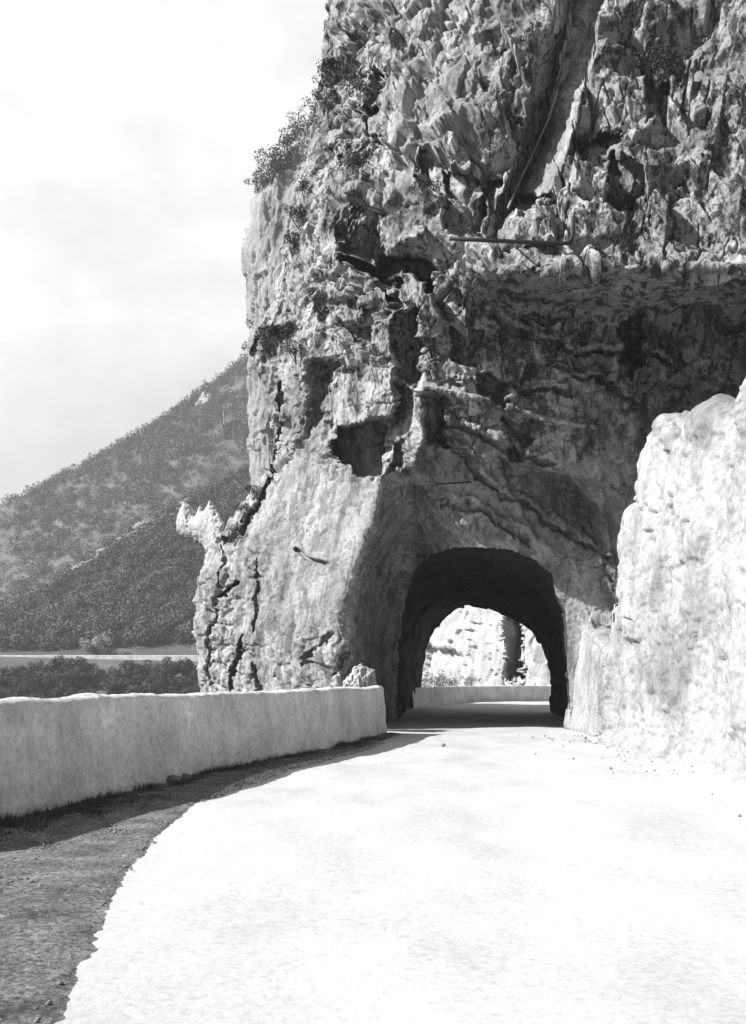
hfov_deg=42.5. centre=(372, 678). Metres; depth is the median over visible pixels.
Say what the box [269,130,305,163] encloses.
shrub
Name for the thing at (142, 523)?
boulders
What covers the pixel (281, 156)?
shrub
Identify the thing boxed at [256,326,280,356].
shrub
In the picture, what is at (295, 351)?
shrub
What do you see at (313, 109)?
shrub
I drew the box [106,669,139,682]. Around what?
shrub
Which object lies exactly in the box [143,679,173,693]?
shrub
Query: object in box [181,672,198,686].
shrub
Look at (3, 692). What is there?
shrub
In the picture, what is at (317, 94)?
shrub
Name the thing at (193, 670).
shrub
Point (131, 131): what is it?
sky
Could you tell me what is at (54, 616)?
wood
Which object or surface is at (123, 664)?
shrub
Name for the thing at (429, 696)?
parapet wall
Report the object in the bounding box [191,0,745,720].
cliff
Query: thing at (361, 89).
shrub
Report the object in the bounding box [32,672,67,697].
shrub
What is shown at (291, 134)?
shrub
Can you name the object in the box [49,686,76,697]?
shrub
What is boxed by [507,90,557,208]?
cable
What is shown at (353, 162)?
shrub
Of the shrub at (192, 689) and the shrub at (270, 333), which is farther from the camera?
the shrub at (192, 689)
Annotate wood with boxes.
[0,353,248,604]
[0,463,250,651]
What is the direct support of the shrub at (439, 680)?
on the rock slope
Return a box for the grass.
[0,734,390,841]
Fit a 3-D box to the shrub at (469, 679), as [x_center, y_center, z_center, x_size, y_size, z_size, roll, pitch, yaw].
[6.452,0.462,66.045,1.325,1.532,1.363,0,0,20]
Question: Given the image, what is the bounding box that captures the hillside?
[0,477,250,698]
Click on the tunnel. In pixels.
(518, 587)
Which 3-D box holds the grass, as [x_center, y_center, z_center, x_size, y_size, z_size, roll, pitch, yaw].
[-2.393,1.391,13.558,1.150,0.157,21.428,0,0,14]
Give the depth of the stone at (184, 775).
14.01 m
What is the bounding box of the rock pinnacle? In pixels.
[176,500,225,551]
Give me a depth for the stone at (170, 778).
13.50 m
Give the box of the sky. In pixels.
[0,0,328,507]
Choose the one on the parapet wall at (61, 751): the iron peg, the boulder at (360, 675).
the boulder at (360, 675)
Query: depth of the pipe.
21.59 m
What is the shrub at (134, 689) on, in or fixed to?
on the hillside
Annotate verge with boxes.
[0,732,401,1023]
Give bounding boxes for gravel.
[518,733,741,816]
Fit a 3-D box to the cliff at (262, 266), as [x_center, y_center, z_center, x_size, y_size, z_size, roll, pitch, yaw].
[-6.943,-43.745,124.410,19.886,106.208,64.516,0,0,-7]
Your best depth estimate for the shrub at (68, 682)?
137.14 m
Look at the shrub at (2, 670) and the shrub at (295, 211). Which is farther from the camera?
the shrub at (2, 670)
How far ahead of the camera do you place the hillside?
172.11 m
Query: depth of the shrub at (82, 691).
132.97 m
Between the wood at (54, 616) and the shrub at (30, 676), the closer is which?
the shrub at (30, 676)
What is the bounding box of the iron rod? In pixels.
[421,481,471,484]
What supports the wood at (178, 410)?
on the hill
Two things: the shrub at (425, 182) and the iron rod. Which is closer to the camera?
the shrub at (425, 182)
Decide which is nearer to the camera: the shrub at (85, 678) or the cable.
the cable
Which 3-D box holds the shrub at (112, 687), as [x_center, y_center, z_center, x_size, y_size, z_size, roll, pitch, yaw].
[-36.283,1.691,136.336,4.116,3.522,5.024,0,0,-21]
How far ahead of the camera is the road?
6.75 m
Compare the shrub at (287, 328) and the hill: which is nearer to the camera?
the shrub at (287, 328)
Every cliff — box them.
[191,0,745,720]
[241,105,319,484]
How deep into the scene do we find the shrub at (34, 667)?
143.29 m
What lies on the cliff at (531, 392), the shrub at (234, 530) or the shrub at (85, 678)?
the shrub at (234, 530)
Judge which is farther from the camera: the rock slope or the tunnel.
the rock slope
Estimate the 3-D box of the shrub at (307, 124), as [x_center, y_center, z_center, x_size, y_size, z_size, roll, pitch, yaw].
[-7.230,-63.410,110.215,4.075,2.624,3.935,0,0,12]
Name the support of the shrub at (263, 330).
on the cliff at (531, 392)
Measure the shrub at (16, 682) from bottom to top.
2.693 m
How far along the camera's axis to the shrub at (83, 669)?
143.12 m
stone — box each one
[167,775,181,782]
[182,773,190,777]
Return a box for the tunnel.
[397,547,570,718]
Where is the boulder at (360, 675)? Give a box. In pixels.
[343,663,376,687]
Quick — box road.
[55,701,745,1023]
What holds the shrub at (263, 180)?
on the cliff at (262, 266)
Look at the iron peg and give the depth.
30.24 m
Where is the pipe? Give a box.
[449,216,575,245]
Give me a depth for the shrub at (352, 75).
31.54 m
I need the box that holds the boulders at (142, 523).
[8,498,192,604]
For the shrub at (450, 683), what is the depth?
63.94 m
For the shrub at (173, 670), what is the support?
on the hillside
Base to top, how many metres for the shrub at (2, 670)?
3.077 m
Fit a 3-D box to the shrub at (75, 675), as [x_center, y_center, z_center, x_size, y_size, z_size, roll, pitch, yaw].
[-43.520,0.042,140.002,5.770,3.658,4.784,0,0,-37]
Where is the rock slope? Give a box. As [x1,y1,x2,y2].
[422,605,550,686]
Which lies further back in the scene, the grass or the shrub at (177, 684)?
the shrub at (177, 684)
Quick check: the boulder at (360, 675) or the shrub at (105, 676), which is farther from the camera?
the shrub at (105, 676)
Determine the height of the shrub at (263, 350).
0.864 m
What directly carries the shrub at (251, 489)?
on the cliff at (531, 392)
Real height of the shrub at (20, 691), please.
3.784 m
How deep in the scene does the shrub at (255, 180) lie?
110.59 m
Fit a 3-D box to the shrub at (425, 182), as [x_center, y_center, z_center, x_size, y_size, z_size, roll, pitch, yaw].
[1.341,-12.464,24.596,0.948,0.725,0.702,0,0,11]
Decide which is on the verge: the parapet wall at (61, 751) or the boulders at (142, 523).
the parapet wall at (61, 751)
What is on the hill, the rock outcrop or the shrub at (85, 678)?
the rock outcrop
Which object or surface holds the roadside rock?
on the road
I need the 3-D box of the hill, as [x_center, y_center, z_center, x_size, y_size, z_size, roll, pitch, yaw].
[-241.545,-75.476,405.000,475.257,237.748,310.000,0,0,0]
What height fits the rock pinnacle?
2.468 m
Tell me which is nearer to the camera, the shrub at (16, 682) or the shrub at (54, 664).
the shrub at (16, 682)
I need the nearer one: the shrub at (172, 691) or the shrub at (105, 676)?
the shrub at (172, 691)
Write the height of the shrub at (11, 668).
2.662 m
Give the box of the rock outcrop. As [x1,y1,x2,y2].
[195,391,224,438]
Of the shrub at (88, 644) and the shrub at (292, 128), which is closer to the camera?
the shrub at (292, 128)
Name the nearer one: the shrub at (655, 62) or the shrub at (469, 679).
the shrub at (655, 62)
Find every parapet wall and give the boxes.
[0,655,198,660]
[0,685,386,819]
[412,685,550,707]
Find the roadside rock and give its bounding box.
[564,378,745,783]
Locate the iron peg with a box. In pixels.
[417,553,429,559]
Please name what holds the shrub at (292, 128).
on the cliff at (262, 266)
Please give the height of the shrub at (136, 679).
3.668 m
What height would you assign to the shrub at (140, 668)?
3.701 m
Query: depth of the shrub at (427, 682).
61.07 m
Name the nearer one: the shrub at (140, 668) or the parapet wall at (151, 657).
the shrub at (140, 668)
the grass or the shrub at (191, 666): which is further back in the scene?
the shrub at (191, 666)
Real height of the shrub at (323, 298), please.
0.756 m
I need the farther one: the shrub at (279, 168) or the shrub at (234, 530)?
the shrub at (279, 168)
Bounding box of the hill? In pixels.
[0,369,249,603]
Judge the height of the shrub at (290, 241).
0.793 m
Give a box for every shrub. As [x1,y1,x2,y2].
[0,664,22,682]
[0,667,21,690]
[0,687,14,698]
[7,680,46,698]
[9,666,29,679]
[9,676,39,690]
[19,669,61,690]
[25,660,47,674]
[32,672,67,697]
[44,654,87,674]
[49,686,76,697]
[50,671,80,691]
[54,666,97,687]
[61,656,98,671]
[65,663,93,673]
[66,684,96,694]
[78,632,112,654]
[78,672,103,687]
[90,666,118,684]
[103,678,131,694]
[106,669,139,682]
[117,660,136,672]
[121,681,157,693]
[122,668,168,688]
[123,669,143,687]
[127,659,152,680]
[138,662,171,679]
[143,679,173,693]
[150,656,189,680]
[162,676,195,691]
[167,686,182,693]
[176,657,197,677]
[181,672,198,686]
[182,685,200,693]
[187,667,197,676]
[224,524,241,546]
[235,502,253,522]
[241,341,274,358]
[242,484,259,500]
[243,169,265,194]
[244,316,268,347]
[251,163,274,187]
[254,147,289,180]
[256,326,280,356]
[264,144,290,168]
[268,322,295,351]
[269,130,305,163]
[278,111,302,145]
[279,230,299,256]
[281,202,306,229]
[283,338,305,363]
[286,119,302,138]
[292,110,317,136]
[295,174,314,202]
[297,96,316,124]
[310,88,338,115]
[310,288,330,312]
[312,53,337,85]
[321,56,362,96]
[335,147,371,175]
[354,77,379,102]
[407,175,444,203]
[421,676,438,686]
[425,669,447,686]
[439,674,458,685]
[458,674,476,685]
[634,46,678,90]
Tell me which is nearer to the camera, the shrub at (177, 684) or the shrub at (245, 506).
the shrub at (245, 506)
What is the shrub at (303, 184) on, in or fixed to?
on the cliff at (531, 392)
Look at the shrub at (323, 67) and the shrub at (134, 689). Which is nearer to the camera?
the shrub at (323, 67)
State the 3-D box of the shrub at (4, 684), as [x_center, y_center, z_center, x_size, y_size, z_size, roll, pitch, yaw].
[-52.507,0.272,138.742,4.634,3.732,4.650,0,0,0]
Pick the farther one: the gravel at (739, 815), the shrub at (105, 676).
the shrub at (105, 676)
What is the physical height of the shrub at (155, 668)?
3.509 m
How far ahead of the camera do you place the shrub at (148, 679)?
137.37 m

